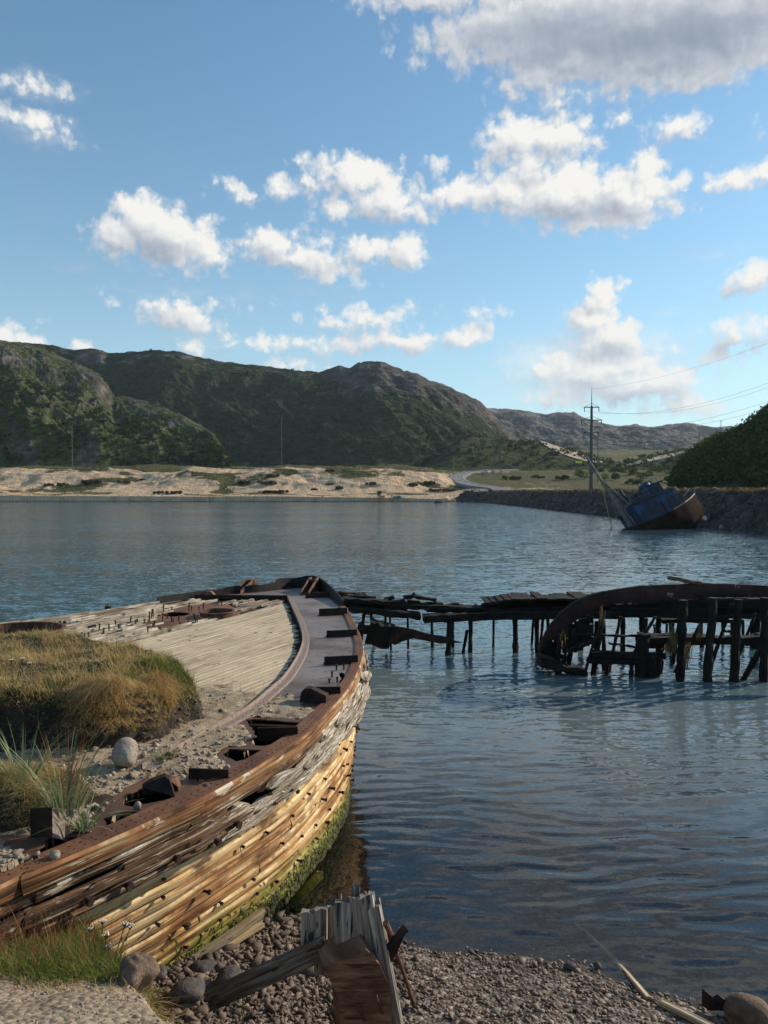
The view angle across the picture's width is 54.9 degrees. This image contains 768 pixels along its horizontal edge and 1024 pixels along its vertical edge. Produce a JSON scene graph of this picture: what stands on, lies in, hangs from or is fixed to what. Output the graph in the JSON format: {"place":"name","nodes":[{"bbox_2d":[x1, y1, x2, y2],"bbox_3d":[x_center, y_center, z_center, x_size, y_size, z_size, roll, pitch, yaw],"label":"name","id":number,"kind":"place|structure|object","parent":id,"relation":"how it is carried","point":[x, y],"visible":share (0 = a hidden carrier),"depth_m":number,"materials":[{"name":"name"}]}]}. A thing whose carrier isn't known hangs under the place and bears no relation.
{"place":"outdoors","nodes":[
{"label":"outdoors","id":0,"kind":"place"},
{"bbox_2d":[0,886,191,1023],"bbox_3d":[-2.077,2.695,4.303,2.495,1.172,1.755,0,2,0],"label":"bank grass","id":1,"kind":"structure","parent":0,"point":[101,961],"depth_m":3.77,"materials":[{"name":"plant"}]},
{"bbox_2d":[0,340,235,468],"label":"hill","id":2,"kind":"structure","parent":0,"point":[44,367],"depth_m":476.93,"materials":[{"name":"plant"}]},
{"bbox_2d":[0,349,688,470],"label":"hillside scrub","id":3,"kind":"object","parent":2,"relation":"on","point":[209,446],"visible":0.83,"depth_m":480.84,"materials":[{"name":"plant"}]},
{"bbox_2d":[2,466,473,498],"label":"dune grass","id":4,"kind":"structure","parent":0,"point":[204,475],"depth_m":321.90,"materials":[{"name":"green plant"}]},
{"bbox_2d":[24,342,519,466],"bbox_3d":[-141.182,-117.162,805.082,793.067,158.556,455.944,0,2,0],"label":"ridge","id":5,"kind":"structure","parent":0,"point":[192,386],"depth_m":707.63,"materials":[{"name":"plant"}]},
{"bbox_2d":[0,450,724,503],"bbox_3d":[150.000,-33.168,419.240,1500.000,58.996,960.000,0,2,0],"label":"dunes and shore","id":6,"kind":"structure","parent":0,"point":[198,488],"depth_m":322.82,"materials":[{"name":"sand"}]},
{"bbox_2d":[43,482,68,486],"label":"shrub","id":7,"kind":"object","parent":6,"relation":"on","point":[58,484],"visible":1,"depth_m":316.89,"materials":[{"name":"green plant"}]},
{"bbox_2d":[81,479,101,483],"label":"shrub","id":8,"kind":"object","parent":6,"relation":"on","point":[89,481],"visible":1,"depth_m":320.07,"materials":[{"name":"green plant"}]},
{"bbox_2d":[116,478,130,483],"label":"shrub","id":9,"kind":"object","parent":6,"relation":"on","point":[126,481],"visible":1,"depth_m":322.84,"materials":[{"name":"green plant"}]},
{"bbox_2d":[153,490,182,493],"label":"shrub","id":10,"kind":"object","parent":6,"relation":"on","point":[171,492],"visible":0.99,"depth_m":293.17,"materials":[{"name":"green plant"}]},
{"bbox_2d":[237,480,250,483],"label":"shrub","id":11,"kind":"object","parent":6,"relation":"on","point":[243,482],"visible":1,"depth_m":316.21,"materials":[{"name":"green plant"}]},
{"bbox_2d":[257,480,276,484],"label":"shrub","id":12,"kind":"object","parent":6,"relation":"on","point":[270,482],"visible":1,"depth_m":314.13,"materials":[{"name":"green plant"}]},
{"bbox_2d":[262,490,288,492],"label":"shrub","id":13,"kind":"object","parent":6,"relation":"on","point":[275,491],"visible":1,"depth_m":295.52,"materials":[{"name":"green plant"}]},
{"bbox_2d":[281,417,281,465],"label":"utility pole","id":14,"kind":"object","parent":6,"relation":"on","point":[281,441],"visible":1,"depth_m":344.08,"materials":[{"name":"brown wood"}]},
{"bbox_2d":[343,463,356,466],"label":"shrub","id":15,"kind":"object","parent":6,"relation":"on","point":[351,464],"visible":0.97,"depth_m":417.79,"materials":[{"name":"green plant"}]},
{"bbox_2d":[376,490,385,497],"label":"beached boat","id":16,"kind":"object","parent":6,"relation":"on","point":[381,494],"visible":1,"depth_m":283.75,"materials":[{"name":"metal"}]},
{"bbox_2d":[424,481,435,483],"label":"shrub","id":17,"kind":"object","parent":6,"relation":"on","point":[429,482],"visible":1,"depth_m":328.81,"materials":[{"name":"green plant"}]},
{"bbox_2d":[428,488,455,491],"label":"shrub","id":18,"kind":"object","parent":6,"relation":"on","point":[438,490],"visible":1,"depth_m":311.83,"materials":[{"name":"green plant"}]},
{"bbox_2d":[492,429,501,474],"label":"lattice pylon","id":19,"kind":"object","parent":6,"relation":"on","point":[494,457],"visible":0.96,"depth_m":399.05,"materials":[{"name":"grey metal"}]},
{"bbox_2d":[501,475,521,479],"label":"shrub","id":20,"kind":"object","parent":6,"relation":"on","point":[505,477],"visible":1,"depth_m":360.78,"materials":[{"name":"green plant"}]},
{"bbox_2d":[555,475,569,479],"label":"shrub","id":21,"kind":"object","parent":6,"relation":"on","point":[562,477],"visible":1,"depth_m":355.32,"materials":[{"name":"green plant"}]},
{"bbox_2d":[575,468,588,477],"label":"shrub","id":22,"kind":"object","parent":6,"relation":"on","point":[579,471],"visible":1,"depth_m":361.29,"materials":[{"name":"green plant"}]},
{"bbox_2d":[581,392,601,488],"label":"power pylon","id":23,"kind":"object","parent":6,"relation":"on","point":[591,420],"visible":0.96,"depth_m":187.31,"materials":[{"name":"metal"}]},
{"bbox_2d":[591,383,766,413],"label":"power line","id":24,"kind":"object","parent":23,"relation":"attached to","point":[687,406],"visible":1,"depth_m":156.43,"materials":[{"name":"metal"}]},
{"bbox_2d":[601,408,766,428],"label":"power line","id":25,"kind":"object","parent":23,"relation":"attached to","point":[683,426],"visible":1,"depth_m":164.13,"materials":[{"name":"metal"}]},
{"bbox_2d":[601,426,766,442],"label":"power line","id":26,"kind":"object","parent":23,"relation":"attached to","point":[686,441],"visible":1,"depth_m":160.37,"materials":[{"name":"metal"}]},
{"bbox_2d":[605,388,765,413],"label":"power line","id":27,"kind":"object","parent":23,"relation":"attached to","point":[696,407],"visible":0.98,"depth_m":158.16,"materials":[{"name":"metal"}]},
{"bbox_2d":[597,442,597,483],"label":"utility pole","id":28,"kind":"object","parent":6,"relation":"on","point":[597,461],"visible":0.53,"depth_m":239.54,"materials":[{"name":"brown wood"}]},
{"bbox_2d":[601,472,620,479],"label":"shrub","id":29,"kind":"object","parent":6,"relation":"on","point":[615,475],"visible":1,"depth_m":354.77,"materials":[{"name":"green plant"}]},
{"bbox_2d":[455,486,767,534],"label":"riprap boulders","id":30,"kind":"object","parent":6,"relation":"on","point":[753,517],"visible":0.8,"depth_m":114.18,"materials":[{"name":"stone"}]},
{"bbox_2d":[608,467,624,471],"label":"shrub","id":31,"kind":"object","parent":6,"relation":"on","point":[614,469],"visible":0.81,"depth_m":419.81,"materials":[{"name":"green plant"}]},
{"bbox_2d":[488,486,767,491],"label":"verge grass","id":32,"kind":"structure","parent":6,"relation":"on","point":[703,490],"depth_m":101.96,"materials":[{"name":"plant"}]},
{"bbox_2d":[620,467,637,474],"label":"shrub","id":33,"kind":"object","parent":6,"relation":"on","point":[633,471],"visible":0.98,"depth_m":389.37,"materials":[{"name":"green plant"}]},
{"bbox_2d":[624,478,642,483],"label":"shrub","id":34,"kind":"object","parent":6,"relation":"on","point":[630,480],"visible":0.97,"depth_m":330.63,"materials":[{"name":"green plant"}]},
{"bbox_2d":[634,469,653,478],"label":"shrub","id":35,"kind":"object","parent":6,"relation":"on","point":[646,474],"visible":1,"depth_m":369.32,"materials":[{"name":"green plant"}]},
{"bbox_2d":[651,464,673,473],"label":"shrub","id":36,"kind":"object","parent":6,"relation":"on","point":[661,469],"visible":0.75,"depth_m":395.59,"materials":[{"name":"green plant"}]},
{"bbox_2d":[707,491,715,496],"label":"boulder","id":37,"kind":"object","parent":6,"relation":"on","point":[711,494],"visible":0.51,"depth_m":89.70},
{"bbox_2d":[661,403,767,488],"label":"birch thicket","id":38,"kind":"object","parent":6,"relation":"on","point":[718,459],"visible":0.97,"depth_m":153.84,"materials":[{"name":"green plant"}]},
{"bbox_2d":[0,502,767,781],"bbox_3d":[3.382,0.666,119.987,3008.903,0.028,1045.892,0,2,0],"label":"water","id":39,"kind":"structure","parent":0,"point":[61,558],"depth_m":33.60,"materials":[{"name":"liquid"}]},
{"bbox_2d":[357,618,461,648],"bbox_3d":[0.594,2.960,17.841,2.592,0.710,0.516,0,2,11],"label":"sunken hull piece","id":40,"kind":"object","parent":39,"relation":"on","point":[382,634],"visible":0.99,"depth_m":17.72,"materials":[{"name":"brown wood"}]},
{"bbox_2d":[337,590,760,655],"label":"ruined pier","id":41,"kind":"structure","parent":39,"relation":"in","point":[534,607],"depth_m":18.32,"materials":[{"name":"brown wood"}]},
{"bbox_2d":[585,456,706,529],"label":"trawler","id":42,"kind":"object","parent":39,"relation":"on","point":[654,506],"visible":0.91,"depth_m":79.29,"materials":[{"name":"paint"}]},
{"bbox_2d":[641,509,650,517],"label":"window","id":43,"kind":"structure","parent":42,"relation":"in","point":[646,513],"depth_m":78.34,"materials":[{"name":"glass"}]},
{"bbox_2d":[650,507,657,514],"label":"window","id":44,"kind":"structure","parent":42,"relation":"in","point":[653,510],"depth_m":78.65,"materials":[{"name":"glass"}]},
{"bbox_2d":[655,501,666,513],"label":"window","id":45,"kind":"structure","parent":42,"relation":"in","point":[659,505],"depth_m":78.97,"materials":[{"name":"glass"}]},
{"bbox_2d":[661,499,671,510],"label":"door","id":46,"kind":"structure","parent":42,"relation":"in","point":[665,503],"depth_m":79.17,"materials":[{"name":"blue paint"}]},
{"bbox_2d":[665,495,678,508],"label":"window","id":47,"kind":"structure","parent":42,"relation":"in","point":[671,500],"depth_m":79.53,"materials":[{"name":"glass"}]},
{"bbox_2d":[536,576,767,681],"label":"shipwreck","id":48,"kind":"object","parent":39,"relation":"in","point":[565,634],"visible":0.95,"depth_m":16.04,"materials":[{"name":"brown wood"}]},
{"bbox_2d":[0,731,767,1023],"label":"ground","id":49,"kind":"structure","parent":0,"point":[473,830],"depth_m":8.34,"materials":[{"name":"gravel"}]},
{"bbox_2d":[0,970,167,1013],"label":"sparse grass","id":50,"kind":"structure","parent":49,"relation":"on","point":[109,981],"depth_m":3.46,"materials":[{"name":"plant"}]},
{"bbox_2d":[0,956,172,1023],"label":"bank pebbles","id":51,"kind":"object","parent":49,"relation":"on","point":[107,997],"visible":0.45,"depth_m":3.27,"materials":[{"name":"gravel"}]},
{"bbox_2d":[87,919,113,958],"bbox_3d":[-1.527,2.401,3.993,0.100,0.343,0.156,-1,2,-43],"label":"yarrow","id":52,"kind":"object","parent":49,"relation":"on","point":[92,928],"visible":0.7,"depth_m":4.01,"materials":[{"name":"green plant"}]},
{"bbox_2d":[116,921,132,956],"bbox_3d":[-1.417,2.374,3.971,0.078,0.300,0.142,1,2,37],"label":"yarrow","id":53,"kind":"object","parent":49,"relation":"on","point":[130,926],"visible":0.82,"depth_m":3.99,"materials":[{"name":"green plant"}]},
{"bbox_2d":[120,952,159,992],"bbox_3d":[-1.199,2.248,3.598,0.180,0.194,0.171,-1,2,-40],"label":"boulder","id":54,"kind":"object","parent":49,"relation":"on","point":[141,968],"visible":0.87,"depth_m":3.55,"materials":[{"name":"stone"}]},
{"bbox_2d":[111,950,195,1023],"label":"bank edge grass","id":55,"kind":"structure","parent":49,"relation":"on","point":[160,1015],"depth_m":3.62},
{"bbox_2d":[0,575,371,968],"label":"ship wreck","id":56,"kind":"object","parent":49,"relation":"on","point":[189,866],"visible":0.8,"depth_m":6.53,"materials":[{"name":"brown wood"}]},
{"bbox_2d":[48,850,60,859],"bbox_3d":[-1.977,2.064,4.446,0.072,0.061,0.061,1,2,35],"label":"stone","id":57,"kind":"object","parent":56,"relation":"on","point":[54,854],"visible":1,"depth_m":4.42,"materials":[{"name":"stone"}]},
{"bbox_2d":[0,624,203,751],"bbox_3d":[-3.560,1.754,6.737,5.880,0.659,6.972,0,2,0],"label":"turf bank","id":58,"kind":"structure","parent":56,"relation":"on","point":[53,714],"depth_m":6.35,"materials":[{"name":"plant"}]},
{"bbox_2d":[9,658,23,684],"bbox_3d":[-3.154,1.447,6.342,0.152,0.400,0.069,0,2,0],"label":"yarrow","id":59,"kind":"object","parent":58,"relation":"on","point":[22,659],"visible":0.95,"depth_m":6.34,"materials":[{"name":"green plant"}]},
{"bbox_2d":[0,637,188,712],"bbox_3d":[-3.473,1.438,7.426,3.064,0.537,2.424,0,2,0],"label":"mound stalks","id":60,"kind":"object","parent":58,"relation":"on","point":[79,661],"visible":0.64,"depth_m":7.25,"materials":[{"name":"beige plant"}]},
{"bbox_2d":[0,678,199,708],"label":"hanging grass","id":61,"kind":"structure","parent":58,"relation":"on","point":[44,691],"depth_m":6.35,"materials":[{"name":"plant"}]},
{"bbox_2d":[41,666,187,742],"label":"hanging grass","id":62,"kind":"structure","parent":58,"relation":"on","point":[109,682],"depth_m":6.32,"materials":[{"name":"plant"}]},
{"bbox_2d":[96,645,135,659],"bbox_3d":[-2.663,1.468,7.409,0.419,0.274,0.463,-1,2,-34],"label":"red grass tussock","id":63,"kind":"object","parent":58,"relation":"on","point":[120,654],"depth_m":7.52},
{"bbox_2d":[104,634,139,646],"bbox_3d":[-2.989,1.481,8.346,0.446,0.238,0.497,0,2,0],"label":"red grass tussock","id":64,"kind":"object","parent":58,"relation":"on","point":[117,640],"depth_m":8.46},
{"bbox_2d":[122,653,203,708],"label":"turf grass","id":65,"kind":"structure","parent":58,"relation":"on","point":[186,677],"depth_m":7.23,"materials":[{"name":"plant"}]},
{"bbox_2d":[133,801,140,810],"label":"stone","id":66,"kind":"object","parent":56,"relation":"on","point":[137,805],"visible":0.97,"depth_m":5.14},
{"bbox_2d":[83,691,217,778],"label":"deck tufts","id":67,"kind":"object","parent":56,"relation":"on","point":[172,766],"visible":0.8,"depth_m":5.87,"materials":[{"name":"green plant"}]},
{"bbox_2d":[0,683,313,871],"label":"deck sand","id":68,"kind":"structure","parent":56,"relation":"on","point":[231,705],"depth_m":6.33,"materials":[{"name":"sand"}]},
{"bbox_2d":[0,765,112,832],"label":"turf hummock","id":69,"kind":"object","parent":68,"relation":"on","point":[99,799],"visible":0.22,"depth_m":4.96,"materials":[{"name":"plant"}]},
{"bbox_2d":[0,718,76,785],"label":"grass tussock","id":70,"kind":"object","parent":69,"relation":"on","point":[24,762],"depth_m":5.19,"materials":[{"name":"plant"}]},
{"bbox_2d":[0,756,99,829],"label":"hummock grass","id":71,"kind":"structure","parent":69,"relation":"on","point":[22,782],"depth_m":5.03,"materials":[{"name":"plant"}]},
{"bbox_2d":[33,723,90,806],"bbox_3d":[-2.135,1.683,4.975,0.426,0.520,0.346,0,2,0],"label":"grass tuft","id":72,"kind":"object","parent":69,"relation":"on","point":[70,775],"depth_m":4.97,"materials":[{"name":"plant"}]},
{"bbox_2d":[1,719,128,818],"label":"grass tussock","id":73,"kind":"object","parent":68,"relation":"on","point":[59,798],"depth_m":4.81,"materials":[{"name":"plant"}]},
{"bbox_2d":[23,789,141,844],"bbox_3d":[-1.951,1.952,4.742,0.828,0.236,0.895,0,2,0],"label":"grass tussock","id":74,"kind":"object","parent":68,"relation":"on","point":[82,823],"depth_m":4.85,"materials":[{"name":"plant"}]},
{"bbox_2d":[0,680,204,752],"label":"soil stones","id":75,"kind":"object","parent":68,"relation":"on","point":[57,744],"visible":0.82,"depth_m":6.26,"materials":[{"name":"stone"}]},
{"bbox_2d":[0,690,310,866],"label":"deck pebbles","id":76,"kind":"object","parent":68,"relation":"on","point":[16,854],"visible":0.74,"depth_m":5.83,"materials":[{"name":"gravel"}]},
{"bbox_2d":[112,737,137,766],"bbox_3d":[-2.060,1.912,5.889,0.191,0.232,0.201,1,2,22],"label":"boulder","id":77,"kind":"object","parent":76,"relation":"on","point":[127,745],"visible":1,"depth_m":5.82,"materials":[{"name":"stone"}]},
{"bbox_2d":[154,745,181,761],"bbox_3d":[-1.785,1.968,6.040,0.295,0.112,0.273,0,2,0],"label":"grass tussock","id":78,"kind":"object","parent":76,"relation":"on","point":[161,755],"depth_m":6.05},
{"bbox_2d":[182,664,261,714],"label":"stalks","id":79,"kind":"object","parent":68,"relation":"on","point":[231,688],"visible":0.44,"depth_m":7.86,"materials":[{"name":"plant"}]},
{"bbox_2d":[289,870,322,906],"bbox_3d":[-0.750,3.650,7.184,0.346,0.268,0.127,-1,2,-32],"label":"mossy plank","id":80,"kind":"object","parent":56,"relation":"part of","point":[305,889],"visible":1,"depth_m":7.16,"materials":[{"name":"green wood"}]},
{"bbox_2d":[168,977,204,1003],"bbox_3d":[-1.430,3.490,5.405,0.268,0.148,0.222,0,2,0],"label":"boulder","id":81,"kind":"object","parent":49,"relation":"on","point":[189,989],"visible":0.96,"depth_m":5.33,"materials":[{"name":"stone"}]},
{"bbox_2d":[189,959,217,972],"bbox_3d":[-1.433,3.619,5.853,0.237,0.125,0.156,0,2,0],"label":"boulder","id":82,"kind":"object","parent":49,"relation":"on","point":[202,966],"visible":0.69,"depth_m":5.83,"materials":[{"name":"stone"}]},
{"bbox_2d":[191,908,264,958],"bbox_3d":[-1.331,3.568,6.195,0.724,0.272,0.096,-1,2,-36],"label":"loose pole","id":83,"kind":"object","parent":49,"relation":"on","point":[237,930],"visible":0.83,"depth_m":6.20,"materials":[{"name":"wood"}]},
{"bbox_2d":[149,910,411,1023],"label":"rubble","id":84,"kind":"object","parent":49,"relation":"on","point":[202,1008],"visible":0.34,"depth_m":5.68,"materials":[{"name":"stone"}]},
{"bbox_2d":[203,935,324,1010],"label":"leaning beam","id":85,"kind":"structure","parent":84,"relation":"on","point":[285,965],"depth_m":4.86,"materials":[{"name":"wood"}]},
{"bbox_2d":[301,883,407,1023],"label":"timber post","id":86,"kind":"object","parent":49,"relation":"on","point":[356,913],"visible":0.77,"depth_m":4.68,"materials":[{"name":"wood"}]},
{"bbox_2d":[317,934,391,1023],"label":"timber knee","id":87,"kind":"object","parent":86,"relation":"attached to","point":[352,968],"visible":0.98,"depth_m":4.57,"materials":[{"name":"wood"}]},
{"bbox_2d":[395,951,416,1007],"bbox_3d":[0.151,3.264,5.155,0.039,0.882,0.761,0,2,12],"label":"iron rod","id":88,"kind":"object","parent":49,"relation":"on","point":[404,975],"visible":0.9,"depth_m":5.12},
{"bbox_2d":[152,902,767,1023],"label":"beach shingle","id":89,"kind":"object","parent":49,"relation":"on","point":[535,1005],"visible":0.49,"depth_m":5.86,"materials":[{"name":"gravel"}]},
{"bbox_2d":[155,964,166,980],"bbox_3d":[-1.731,3.548,5.682,0.149,0.098,0.139,1,2,39],"label":"boulder","id":90,"kind":"object","parent":89,"relation":"on","point":[162,974],"visible":0.51,"depth_m":5.65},
{"bbox_2d":[214,964,241,984],"bbox_3d":[-1.198,3.562,5.672,0.228,0.130,0.169,-1,2,-20],"label":"boulder","id":91,"kind":"object","parent":89,"relation":"on","point":[225,973],"visible":0.59,"depth_m":5.65,"materials":[{"name":"stone"}]},
{"bbox_2d":[238,998,245,1022],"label":"yarrow","id":92,"kind":"object","parent":89,"relation":"on","point":[243,1011],"visible":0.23,"depth_m":5.01,"materials":[{"name":"green plant"}]},
{"bbox_2d":[226,920,264,944],"bbox_3d":[-1.330,3.675,6.266,0.746,0.134,0.100,-1,2,-42],"label":"loose plank","id":93,"kind":"object","parent":89,"relation":"on","point":[254,929],"visible":0.36,"depth_m":6.39,"materials":[{"name":"wood"}]},
{"bbox_2d":[491,1007,500,1013],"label":"stone","id":94,"kind":"object","parent":89,"relation":"on","point":[496,1009],"visible":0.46,"depth_m":5.51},
{"bbox_2d":[545,1010,566,1017],"bbox_3d":[1.260,3.759,5.473,0.304,0.095,0.104,1,2,21],"label":"stone","id":95,"kind":"object","parent":89,"relation":"on","point":[555,1013],"visible":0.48,"depth_m":5.47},
{"bbox_2d":[593,961,601,969],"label":"stone","id":96,"kind":"object","parent":89,"relation":"on","point":[597,964],"visible":1,"depth_m":6.16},
{"bbox_2d":[658,998,713,1023],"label":"driftwood spar","id":97,"kind":"object","parent":89,"relation":"on","point":[687,1015],"visible":1,"depth_m":5.55,"materials":[{"name":"wood"}]},
{"bbox_2d":[702,989,725,1010],"bbox_3d":[2.539,3.724,5.650,0.200,0.140,0.050,0,2,0],"label":"rusty scrap","id":98,"kind":"object","parent":89,"relation":"on","point":[714,1003],"visible":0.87,"depth_m":5.63,"materials":[{"name":"metal"}]},
{"bbox_2d":[564,961,576,969],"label":"stone","id":99,"kind":"object","parent":49,"relation":"on","point":[569,965],"visible":1,"depth_m":6.16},
{"bbox_2d":[573,922,652,1000],"bbox_3d":[1.958,3.859,6.386,0.078,0.175,1.275,0,2,-12],"label":"driftwood spar","id":100,"kind":"object","parent":49,"relation":"on","point":[616,963],"visible":1,"depth_m":6.32,"materials":[{"name":"wood"}]},
{"bbox_2d":[648,879,672,940],"bbox_3d":[2.757,3.966,7.401,0.042,0.139,1.242,0,2,12],"label":"sunken pole","id":101,"kind":"object","parent":49,"relation":"on","point":[661,913],"visible":1,"depth_m":7.30,"materials":[{"name":"wood"}]},
{"bbox_2d":[723,992,767,1023],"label":"boulder","id":102,"kind":"object","parent":49,"relation":"on","point":[741,1008],"visible":0.99,"depth_m":5.47,"materials":[{"name":"stone"}]},
{"bbox_2d":[0,0,767,426],"label":"sky","id":103,"kind":"structure","parent":0,"point":[536,206],"materials":[{"name":"blue"}]},
{"bbox_2d":[424,436,679,470],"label":"green slope","id":104,"kind":"structure","parent":0,"point":[443,460],"depth_m":467.11,"materials":[{"name":"plant"}]},
{"bbox_2d":[549,452,558,455],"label":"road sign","id":105,"kind":"object","parent":104,"relation":"on","point":[553,453],"visible":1,"depth_m":429.17,"materials":[{"name":"metal"}]},
{"bbox_2d":[540,441,601,462],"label":"dirt track","id":106,"kind":"structure","parent":0,"point":[551,446],"depth_m":505.59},
{"bbox_2d":[449,469,744,490],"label":"road","id":107,"kind":"structure","parent":0,"point":[458,479],"depth_m":342.64,"materials":[{"name":"asphalt"}]},
{"bbox_2d":[487,408,734,449],"bbox_3d":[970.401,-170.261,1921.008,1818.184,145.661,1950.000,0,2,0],"label":"ridge","id":108,"kind":"structure","parent":0,"point":[565,429],"depth_m":1331.47,"materials":[{"name":"stone"}]},
{"bbox_2d":[622,451,683,466],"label":"dirt road","id":109,"kind":"structure","parent":0,"point":[658,457],"depth_m":478.68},
{"bbox_2d":[687,438,767,488],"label":"hill","id":110,"kind":"structure","parent":0,"point":[723,484],"depth_m":142.38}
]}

